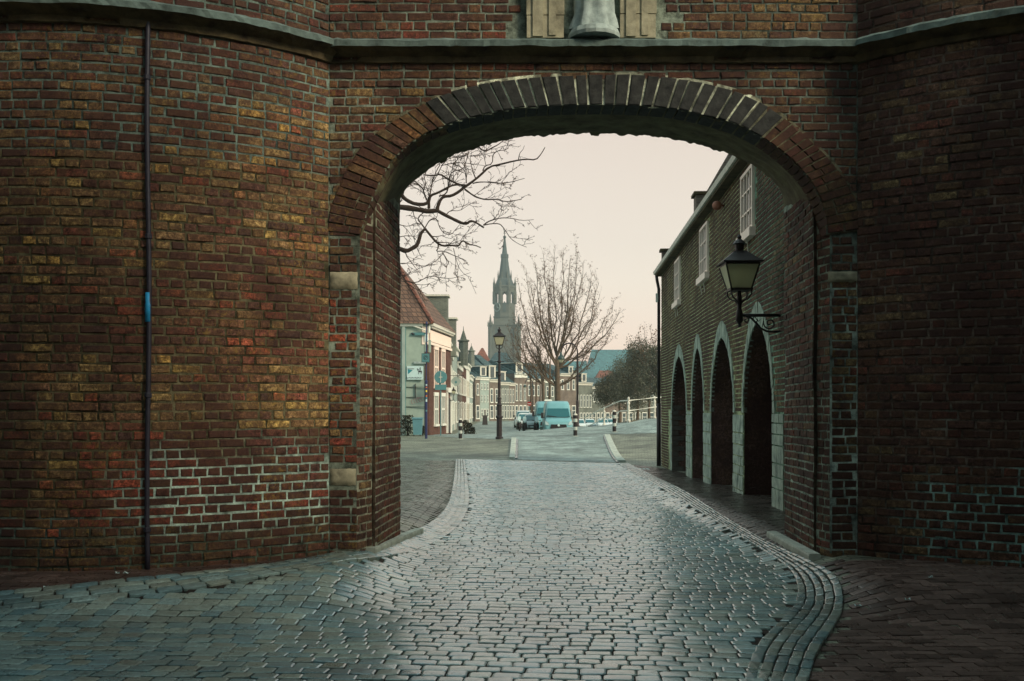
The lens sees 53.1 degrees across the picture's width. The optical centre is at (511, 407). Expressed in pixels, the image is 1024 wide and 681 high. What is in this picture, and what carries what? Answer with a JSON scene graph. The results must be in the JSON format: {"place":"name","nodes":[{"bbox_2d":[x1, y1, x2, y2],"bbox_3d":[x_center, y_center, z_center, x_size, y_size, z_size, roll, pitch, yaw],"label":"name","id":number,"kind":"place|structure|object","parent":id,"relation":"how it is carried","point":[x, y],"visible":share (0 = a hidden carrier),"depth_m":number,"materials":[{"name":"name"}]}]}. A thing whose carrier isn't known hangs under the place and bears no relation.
{"place":"outdoors","nodes":[
{"label":"outdoors","id":0,"kind":"place"},
{"bbox_2d":[0,539,372,590],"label":"pavement","id":1,"kind":"structure","parent":0,"point":[12,580],"depth_m":8.09,"materials":[{"name":"brick"}]},
{"bbox_2d":[0,459,802,680],"bbox_3d":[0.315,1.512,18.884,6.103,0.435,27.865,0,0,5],"label":"cobbled road","id":2,"kind":"structure","parent":0,"point":[628,504],"depth_m":7.26,"materials":[{"name":"stone"}]},
{"bbox_2d":[400,460,454,531],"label":"pavement","id":3,"kind":"structure","parent":0,"point":[426,488],"depth_m":17.86,"materials":[{"name":"stone"}]},
{"bbox_2d":[482,415,487,424],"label":"sandwich board","id":4,"kind":"object","parent":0,"point":[484,422],"visible":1,"depth_m":117.78,"materials":[{"name":"grey"}]},
{"bbox_2d":[416,418,656,462],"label":"street","id":5,"kind":"structure","parent":0,"point":[587,444],"depth_m":43.63,"materials":[{"name":"grey asphalt"}]},
{"bbox_2d":[434,370,446,435],"bbox_3d":[-4.037,-0.259,57.971,0.720,3.705,0.113,0,0,0],"label":"road sign","id":6,"kind":"object","parent":5,"relation":"on","point":[440,376],"visible":1,"depth_m":57.94,"materials":[{"name":"blue metal"}]},
{"bbox_2d":[509,437,515,458],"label":"kerb","id":7,"kind":"structure","parent":5,"relation":"on","point":[512,448],"depth_m":37.99,"materials":[{"name":"concrete"}]},
{"bbox_2d":[515,416,521,430],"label":"motorcycle","id":8,"kind":"object","parent":5,"relation":"on","point":[519,425],"visible":0.81,"depth_m":80.35,"materials":[{"name":"metal"}]},
{"bbox_2d":[513,410,528,427],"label":"car","id":9,"kind":"object","parent":5,"relation":"on","point":[521,411],"visible":0.33,"depth_m":101.37,"materials":[{"name":"white paint"}]},
{"bbox_2d":[521,417,527,430],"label":"motorcycle","id":10,"kind":"object","parent":5,"relation":"on","point":[524,424],"visible":0.77,"depth_m":77.35,"materials":[{"name":"black plastic"}]},
{"bbox_2d":[515,413,533,429],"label":"car","id":11,"kind":"object","parent":5,"relation":"on","point":[521,414],"visible":0.34,"depth_m":93.30,"materials":[{"name":"white paint"}]},
{"bbox_2d":[523,379,532,408],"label":"gooseneck lamp","id":12,"kind":"object","parent":5,"relation":"on","point":[524,386],"visible":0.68,"depth_m":111.97,"materials":[{"name":"black metal"}]},
{"bbox_2d":[521,414,541,430],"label":"car","id":13,"kind":"object","parent":5,"relation":"on","point":[530,422],"visible":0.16,"depth_m":84.58,"materials":[{"name":"silver metal"}]},
{"bbox_2d":[532,417,540,429],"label":"motorcycle","id":14,"kind":"object","parent":5,"relation":"on","point":[536,425],"visible":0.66,"depth_m":76.35,"materials":[{"name":"black plastic"}]},
{"bbox_2d":[532,399,551,428],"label":"van","id":15,"kind":"object","parent":5,"relation":"on","point":[538,410],"visible":0.14,"depth_m":83.22,"materials":[{"name":"white paint"}]},
{"bbox_2d":[541,401,573,429],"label":"van","id":16,"kind":"object","parent":5,"relation":"on","point":[555,414],"visible":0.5,"depth_m":72.99,"materials":[{"name":"blue paint"}]},
{"bbox_2d":[557,343,579,426],"bbox_3d":[2.949,-1.195,53.500,1.190,4.400,0.409,0,0,0],"label":"gooseneck lamp","id":17,"kind":"object","parent":5,"relation":"on","point":[560,358],"visible":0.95,"depth_m":53.45,"materials":[{"name":"black metal"}]},
{"bbox_2d":[573,413,576,435],"bbox_3d":[2.720,0.752,43.989,0.340,1.000,0.332,0,0,0],"label":"bollard","id":18,"kind":"object","parent":5,"relation":"on","point":[574,424],"visible":1,"depth_m":43.92,"materials":[{"name":"metal"}]},
{"bbox_2d":[572,419,586,426],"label":"car","id":19,"kind":"object","parent":5,"relation":"on","point":[581,422],"visible":0.29,"depth_m":141.02,"materials":[{"name":"white paint"}]},
{"bbox_2d":[584,419,594,425],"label":"car","id":20,"kind":"object","parent":5,"relation":"on","point":[590,421],"visible":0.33,"depth_m":150.99,"materials":[{"name":"white paint"}]},
{"bbox_2d":[595,419,609,425],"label":"car","id":21,"kind":"object","parent":5,"relation":"on","point":[599,423],"visible":0.4,"depth_m":146.98,"materials":[{"name":"white paint"}]},
{"bbox_2d":[612,410,615,431],"bbox_3d":[4.547,0.611,45.470,0.340,1.000,0.332,0,0,0],"label":"bollard","id":22,"kind":"object","parent":5,"relation":"on","point":[613,420],"visible":0.99,"depth_m":45.40,"materials":[{"name":"black metal"}]},
{"bbox_2d":[604,434,625,461],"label":"kerb","id":23,"kind":"structure","parent":5,"relation":"on","point":[614,451],"depth_m":37.19,"materials":[{"name":"concrete"}]},
{"bbox_2d":[584,396,660,424],"bbox_3d":[7.507,0.342,57.431,4.872,2.217,12.693,0,0,-6],"label":"bridge railing","id":24,"kind":"object","parent":5,"relation":"on","point":[629,410],"visible":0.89,"depth_m":52.94,"materials":[{"name":"white paint"}]},
{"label":"gutter bed","id":25,"kind":"structure","parent":5,"relation":"on","visible":0},
{"bbox_2d":[603,435,618,462],"bbox_3d":[3.588,1.457,37.528,0.106,0.546,12.094,0,0,3],"label":"gutter","id":26,"kind":"object","parent":25,"relation":"on","point":[616,461],"visible":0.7,"depth_m":36.78,"materials":[{"name":"stone"}]},
{"bbox_2d":[79,421,1021,676],"bbox_3d":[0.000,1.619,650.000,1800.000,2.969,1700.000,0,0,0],"label":"ground","id":27,"kind":"structure","parent":0,"point":[636,449],"depth_m":37.40,"materials":[{"name":"stone"}]},
{"bbox_2d":[0,0,336,571],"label":"round tower","id":28,"kind":"structure","parent":27,"relation":"on","point":[164,302],"depth_m":8.44,"materials":[{"name":"brick"}]},
{"bbox_2d":[0,459,468,609],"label":"gutter","id":29,"kind":"object","parent":27,"relation":"on","point":[448,520],"visible":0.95,"depth_m":7.92,"materials":[{"name":"stone"}]},
{"bbox_2d":[366,528,423,552],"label":"kerb","id":30,"kind":"structure","parent":27,"relation":"on","point":[409,534],"depth_m":10.38,"materials":[{"name":"stone"}]},
{"bbox_2d":[400,415,412,435],"bbox_3d":[-5.916,1.000,57.758,1.302,1.224,0.708,0,0,0],"label":"shrub","id":31,"kind":"object","parent":27,"relation":"on","point":[408,420],"visible":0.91,"depth_m":57.75,"materials":[{"name":"green plant"}]},
{"bbox_2d":[412,417,423,435],"bbox_3d":[-5.299,1.076,57.620,0.600,1.030,0.799,0,0,0],"label":"wheelie bin","id":32,"kind":"object","parent":27,"relation":"on","point":[417,425],"visible":1,"depth_m":57.29,"materials":[{"name":"blue plastic"}]},
{"bbox_2d":[422,321,430,438],"bbox_3d":[-4.171,-1.332,49.828,0.428,5.687,0.467,0,0,0],"label":"sign post","id":33,"kind":"object","parent":27,"relation":"on","point":[426,357],"visible":1,"depth_m":49.66,"materials":[{"name":"metal"}]},
{"bbox_2d":[400,266,455,434],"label":"corner house","id":34,"kind":"structure","parent":27,"relation":"on","point":[415,316],"depth_m":59.33,"materials":[{"name":"grey paint"}]},
{"bbox_2d":[407,366,422,379],"bbox_3d":[-5.573,-1.989,58.811,0.930,0.777,0.118,0,0,0],"label":"wall sign","id":35,"kind":"object","parent":34,"relation":"attached to","point":[414,372],"visible":1,"depth_m":58.77,"materials":[{"name":"white metal"}]},
{"bbox_2d":[434,346,438,387],"bbox_3d":[-4.487,-2.390,60.989,0.140,2.520,1.318,0,0,7],"label":"window","id":36,"kind":"structure","parent":34,"relation":"in","point":[436,349],"depth_m":60.97,"materials":[{"name":"white paint"}]},
{"bbox_2d":[434,392,439,425],"bbox_3d":[-4.487,0.110,60.989,0.140,2.020,1.318,0,0,7],"label":"window","id":37,"kind":"structure","parent":34,"relation":"in","point":[436,394],"depth_m":61.00,"materials":[{"name":"white paint"}]},
{"bbox_2d":[441,348,446,388],"bbox_3d":[-4.224,-2.390,63.229,0.140,2.520,1.318,0,0,7],"label":"window","id":38,"kind":"structure","parent":34,"relation":"in","point":[443,351],"depth_m":63.43,"materials":[{"name":"white paint"}]},
{"bbox_2d":[441,393,446,425],"bbox_3d":[-4.224,0.110,63.229,0.140,2.020,1.318,0,0,7],"label":"window","id":39,"kind":"structure","parent":34,"relation":"in","point":[443,395],"depth_m":63.43,"materials":[{"name":"white paint"}]},
{"bbox_2d":[446,388,452,432],"bbox_3d":[-3.971,0.185,65.133,0.160,2.870,1.515,0,0,7],"label":"door","id":40,"kind":"structure","parent":34,"relation":"in","point":[449,390],"depth_m":64.98,"materials":[{"name":"white paint"}]},
{"bbox_2d":[451,357,453,424],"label":"house","id":41,"kind":"structure","parent":27,"relation":"on","point":[452,358],"depth_m":84.98,"materials":[{"name":"beige paint"}]},
{"bbox_2d":[452,345,459,430],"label":"house","id":42,"kind":"structure","parent":27,"relation":"on","point":[454,368],"depth_m":92.58,"materials":[{"name":"beige paint"}]},
{"bbox_2d":[454,402,455,429],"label":"door","id":43,"kind":"structure","parent":42,"relation":"in","point":[454,402],"depth_m":92.24,"materials":[{"name":"white paint"}]},
{"bbox_2d":[458,418,461,438],"bbox_3d":[-2.430,1.005,48.213,0.340,1.000,0.332,0,0,0],"label":"bollard","id":44,"kind":"object","parent":27,"relation":"on","point":[460,428],"visible":0.88,"depth_m":48.14,"materials":[{"name":"black plastic"}]},
{"bbox_2d":[457,361,464,428],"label":"house","id":45,"kind":"structure","parent":27,"relation":"on","point":[459,394],"depth_m":101.41,"materials":[{"name":"beige paint"}]},
{"bbox_2d":[458,326,468,365],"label":"spire","id":46,"kind":"structure","parent":45,"relation":"on","point":[463,341],"depth_m":97.66,"materials":[{"name":"grey brick"}]},
{"bbox_2d":[457,358,468,425],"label":"house","id":47,"kind":"structure","parent":27,"relation":"on","point":[464,395],"depth_m":112.65,"materials":[{"name":"beige paint"}]},
{"bbox_2d":[462,420,469,433],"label":"shrub","id":48,"kind":"object","parent":27,"relation":"on","point":[466,423],"visible":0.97,"depth_m":69.95,"materials":[{"name":"green plant"}]},
{"bbox_2d":[466,363,471,422],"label":"house","id":49,"kind":"structure","parent":27,"relation":"on","point":[468,370],"depth_m":124.99,"materials":[{"name":"white paint"}]},
{"bbox_2d":[400,140,544,303],"bbox_3d":[-1.837,-4.375,26.040,5.366,12.253,1.806,0,0,0],"label":"old tree","id":50,"kind":"object","parent":27,"relation":"on","point":[413,209],"visible":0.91,"depth_m":25.99,"materials":[{"name":"brown plant"}]},
{"bbox_2d":[470,375,474,422],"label":"house","id":51,"kind":"structure","parent":27,"relation":"on","point":[472,377],"depth_m":136.33,"materials":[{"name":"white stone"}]},
{"bbox_2d":[457,357,490,420],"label":"house","id":52,"kind":"structure","parent":27,"relation":"on","point":[480,371],"depth_m":148.89,"materials":[{"name":"grey paint"}]},
{"bbox_2d":[468,343,474,365],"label":"spire","id":53,"kind":"structure","parent":52,"relation":"on","point":[471,356],"depth_m":149.66,"materials":[{"name":"grey stone"}]},
{"bbox_2d":[470,372,481,420],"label":"house","id":54,"kind":"structure","parent":27,"relation":"on","point":[476,398],"depth_m":147.28,"materials":[{"name":"beige paint"}]},
{"bbox_2d":[476,383,478,395],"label":"window","id":55,"kind":"structure","parent":54,"relation":"in","point":[477,384],"depth_m":147.47,"materials":[{"name":"white glass"}]},
{"bbox_2d":[476,405,479,418],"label":"window","id":56,"kind":"structure","parent":54,"relation":"in","point":[477,406],"depth_m":147.50,"materials":[{"name":"white paint"}]},
{"bbox_2d":[477,348,489,360],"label":"house","id":57,"kind":"structure","parent":27,"relation":"on","point":[482,353],"depth_m":172.14,"materials":[{"name":"red tile"}]},
{"bbox_2d":[475,359,497,420],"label":"house","id":58,"kind":"structure","parent":27,"relation":"on","point":[493,384],"depth_m":150.72,"materials":[{"name":"brown brick"}]},
{"bbox_2d":[490,388,493,402],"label":"window","id":59,"kind":"structure","parent":58,"relation":"in","point":[491,389],"depth_m":150.38,"materials":[{"name":"white paint"}]},
{"bbox_2d":[490,405,493,418],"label":"window","id":60,"kind":"structure","parent":58,"relation":"in","point":[491,406],"depth_m":150.40,"materials":[{"name":"white paint"}]},
{"bbox_2d":[495,388,497,402],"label":"window","id":61,"kind":"structure","parent":58,"relation":"in","point":[496,390],"depth_m":151.41,"materials":[{"name":"white paint"}]},
{"bbox_2d":[475,355,510,420],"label":"house","id":62,"kind":"structure","parent":27,"relation":"on","point":[505,383],"depth_m":153.30,"materials":[{"name":"grey brick"}]},
{"bbox_2d":[493,327,505,438],"bbox_3d":[-0.562,-1.086,45.288,0.573,4.962,0.573,0,0,0],"label":"street lantern","id":63,"kind":"object","parent":27,"relation":"on","point":[499,337],"visible":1,"depth_m":45.20,"materials":[{"name":"black metal"}]},
{"bbox_2d":[486,360,515,420],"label":"house","id":64,"kind":"structure","parent":27,"relation":"on","point":[511,399],"depth_m":154.54,"materials":[{"name":"brown brick"}]},
{"bbox_2d":[490,352,513,362],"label":"house","id":65,"kind":"structure","parent":27,"relation":"on","point":[495,356],"depth_m":188.26,"materials":[{"name":"grey tile"}]},
{"bbox_2d":[487,230,521,362],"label":"church tower","id":66,"kind":"structure","parent":27,"relation":"on","point":[503,316],"depth_m":633.22,"materials":[{"name":"stone"}]},
{"bbox_2d":[488,360,526,417],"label":"house","id":67,"kind":"structure","parent":27,"relation":"on","point":[520,393],"depth_m":156.38,"materials":[{"name":"brown brick"}]},
{"bbox_2d":[515,384,517,400],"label":"window","id":68,"kind":"structure","parent":67,"relation":"in","point":[516,385],"depth_m":155.57,"materials":[{"name":"white paint"}]},
{"bbox_2d":[496,340,538,412],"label":"bare tree","id":69,"kind":"object","parent":27,"relation":"on","point":[531,409],"visible":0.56,"depth_m":107.92,"materials":[{"name":"brown plant"}]},
{"bbox_2d":[503,362,544,410],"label":"house","id":70,"kind":"structure","parent":27,"relation":"on","point":[528,389],"depth_m":159.30,"materials":[{"name":"brown brick"}]},
{"bbox_2d":[503,321,551,400],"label":"bare tree","id":71,"kind":"object","parent":27,"relation":"on","point":[541,382],"visible":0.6,"depth_m":100.02,"materials":[{"name":"brown plant"}]},
{"bbox_2d":[526,343,545,402],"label":"bare tree","id":72,"kind":"object","parent":27,"relation":"on","point":[535,381],"visible":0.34,"depth_m":115.92,"materials":[{"name":"brown plant"}]},
{"bbox_2d":[523,362,560,400],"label":"house","id":73,"kind":"structure","parent":27,"relation":"on","point":[552,391],"depth_m":162.97,"materials":[{"name":"grey brick"}]},
{"bbox_2d":[529,326,563,398],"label":"bare tree","id":74,"kind":"object","parent":27,"relation":"on","point":[549,391],"visible":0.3,"depth_m":105.96,"materials":[{"name":"brown plant"}]},
{"bbox_2d":[538,362,576,421],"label":"house","id":75,"kind":"structure","parent":27,"relation":"on","point":[568,391],"depth_m":166.77,"materials":[{"name":"brown brick"}]},
{"bbox_2d":[572,405,575,416],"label":"window","id":76,"kind":"structure","parent":75,"relation":"in","point":[573,406],"depth_m":167.39,"materials":[{"name":"white paint"}]},
{"bbox_2d":[507,233,625,400],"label":"bare tree","id":77,"kind":"object","parent":27,"relation":"on","point":[557,384],"visible":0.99,"depth_m":91.81,"materials":[{"name":"brown plant"}]},
{"bbox_2d":[573,370,592,419],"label":"house","id":78,"kind":"structure","parent":27,"relation":"on","point":[585,398],"depth_m":169.89,"materials":[{"name":"grey brick"}]},
{"bbox_2d":[328,0,859,556],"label":"city gate","id":79,"kind":"structure","parent":27,"relation":"on","point":[418,88],"depth_m":9.26,"materials":[{"name":"brick"}]},
{"bbox_2d":[568,0,619,38],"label":"statue","id":80,"kind":"object","parent":79,"relation":"on","point":[597,18],"visible":0.88,"depth_m":9.11,"materials":[{"name":"stone"}]},
{"bbox_2d":[587,378,604,421],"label":"house","id":81,"kind":"structure","parent":27,"relation":"on","point":[597,415],"depth_m":172.18,"materials":[{"name":"grey brick"}]},
{"bbox_2d":[563,350,644,377],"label":"church nave","id":82,"kind":"structure","parent":27,"relation":"on","point":[603,357],"depth_m":526.21,"materials":[{"name":"stone"}]},
{"bbox_2d":[595,371,612,377],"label":"house","id":83,"kind":"structure","parent":27,"relation":"on","point":[598,374],"depth_m":194.66,"materials":[{"name":"brown brick"}]},
{"bbox_2d":[587,377,626,422],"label":"house","id":84,"kind":"structure","parent":27,"relation":"on","point":[623,414],"depth_m":176.51,"materials":[{"name":"brown brick"}]},
{"bbox_2d":[622,412,625,421],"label":"window","id":85,"kind":"structure","parent":84,"relation":"in","point":[623,413],"depth_m":177.75,"materials":[{"name":"white paint"}]},
{"bbox_2d":[590,352,640,422],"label":"leafy tree","id":86,"kind":"object","parent":27,"relation":"on","point":[602,397],"visible":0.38,"depth_m":103.48,"materials":[{"name":"green plant"}]},
{"bbox_2d":[605,332,655,419],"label":"leafy tree","id":87,"kind":"object","parent":27,"relation":"on","point":[631,389],"visible":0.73,"depth_m":97.46,"materials":[{"name":"green plant"}]},
{"bbox_2d":[603,376,660,420],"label":"house","id":88,"kind":"structure","parent":27,"relation":"on","point":[643,415],"depth_m":181.77,"materials":[{"name":"brown brick"}]},
{"bbox_2d":[624,324,656,418],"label":"bare tree","id":89,"kind":"object","parent":27,"relation":"on","point":[643,354],"visible":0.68,"depth_m":95.96,"materials":[{"name":"brown plant"}]},
{"bbox_2d":[633,337,660,417],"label":"leafy tree","id":90,"kind":"object","parent":27,"relation":"on","point":[652,361],"visible":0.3,"depth_m":91.77,"materials":[{"name":"green plant"}]},
{"bbox_2d":[653,154,784,510],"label":"arcade building","id":91,"kind":"structure","parent":27,"relation":"on","point":[720,413],"depth_m":18.83,"materials":[{"name":"brick"}]},
{"bbox_2d":[671,256,680,316],"bbox_3d":[4.077,-2.965,25.363,0.120,1.411,1.245,0,0,3],"label":"window","id":92,"kind":"structure","parent":91,"relation":"in","point":[677,264],"depth_m":25.30,"materials":[{"name":"white paint"}]},
{"bbox_2d":[696,220,709,294],"bbox_3d":[3.851,-2.985,20.643,0.120,1.371,1.297,0,0,3],"label":"window","id":93,"kind":"structure","parent":91,"relation":"in","point":[704,271],"depth_m":20.63,"materials":[{"name":"white paint"}]},
{"bbox_2d":[712,201,723,209],"bbox_3d":[3.667,-3.590,18.206,0.216,0.170,0.166,0,0,0],"label":"wall ball","id":94,"kind":"object","parent":91,"relation":"attached to","point":[717,205],"depth_m":18.15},
{"bbox_2d":[736,164,755,251],"bbox_3d":[3.625,-3.005,15.830,0.130,1.331,1.182,0,0,3],"label":"window","id":95,"kind":"structure","parent":91,"relation":"in","point":[747,180],"depth_m":15.75,"materials":[{"name":"white paint"}]},
{"bbox_2d":[716,234,780,332],"bbox_3d":[3.164,-1.622,13.550,0.837,1.345,0.525,0,0,0],"label":"wall lantern","id":96,"kind":"object","parent":91,"relation":"attached to","point":[739,266],"depth_m":13.41,"materials":[{"name":"black metal"}]},
{"bbox_2d":[662,489,843,680],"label":"gutter bed","id":97,"kind":"object","parent":27,"relation":"on","point":[813,606],"visible":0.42,"depth_m":7.84,"materials":[{"name":"grey stone"}]},
{"bbox_2d":[619,463,843,680],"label":"gutter","id":98,"kind":"object","parent":97,"relation":"on","point":[786,633],"visible":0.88,"depth_m":7.25,"materials":[{"name":"stone"}]},
{"bbox_2d":[767,531,820,560],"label":"kerb","id":99,"kind":"structure","parent":27,"relation":"on","point":[789,544],"depth_m":9.92,"materials":[{"name":"stone"}]},
{"bbox_2d":[854,0,1023,567],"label":"round tower","id":100,"kind":"structure","parent":27,"relation":"on","point":[940,285],"depth_m":8.77,"materials":[{"name":"brick"}]},
{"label":"house","id":101,"kind":"object","parent":27,"relation":"on","visible":0},
{"bbox_2d":[425,294,449,321],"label":"chimney stack","id":102,"kind":"object","parent":101,"relation":"on","point":[439,302],"visible":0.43,"depth_m":66.50,"materials":[{"name":"grey brick"}]},
{"bbox_2d":[448,317,457,356],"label":"chimney stack","id":103,"kind":"object","parent":101,"relation":"on","point":[452,322],"visible":0.61,"depth_m":70.00,"materials":[{"name":"grey brick"}]},
{"bbox_2d":[451,375,463,385],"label":"hanging sign","id":104,"kind":"object","parent":101,"relation":"attached to","point":[455,381],"visible":0.93,"depth_m":72.00,"materials":[{"name":"white metal"}]},
{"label":"gutter bed","id":105,"kind":"structure","parent":27,"relation":"on","visible":0},
{"bbox_2d":[515,439,517,458],"bbox_3d":[0.171,1.530,38.450,0.100,0.388,9.654,0,0,0],"label":"gutter","id":106,"kind":"object","parent":105,"relation":"on","point":[516,453],"visible":0.89,"depth_m":37.51,"materials":[{"name":"stone"}]},
{"bbox_2d":[400,133,727,375],"label":"sky","id":107,"kind":"structure","parent":0,"point":[627,198],"materials":[{"name":"white"}]},
{"bbox_2d":[633,465,789,550],"bbox_3d":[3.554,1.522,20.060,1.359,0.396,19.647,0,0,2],"label":"pavement","id":108,"kind":"structure","parent":0,"point":[701,489],"depth_m":14.79,"materials":[{"name":"brick"}]},
{"bbox_2d":[809,559,1023,680],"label":"pavement","id":109,"kind":"structure","parent":0,"point":[970,593],"depth_m":6.95,"materials":[{"name":"brick"}]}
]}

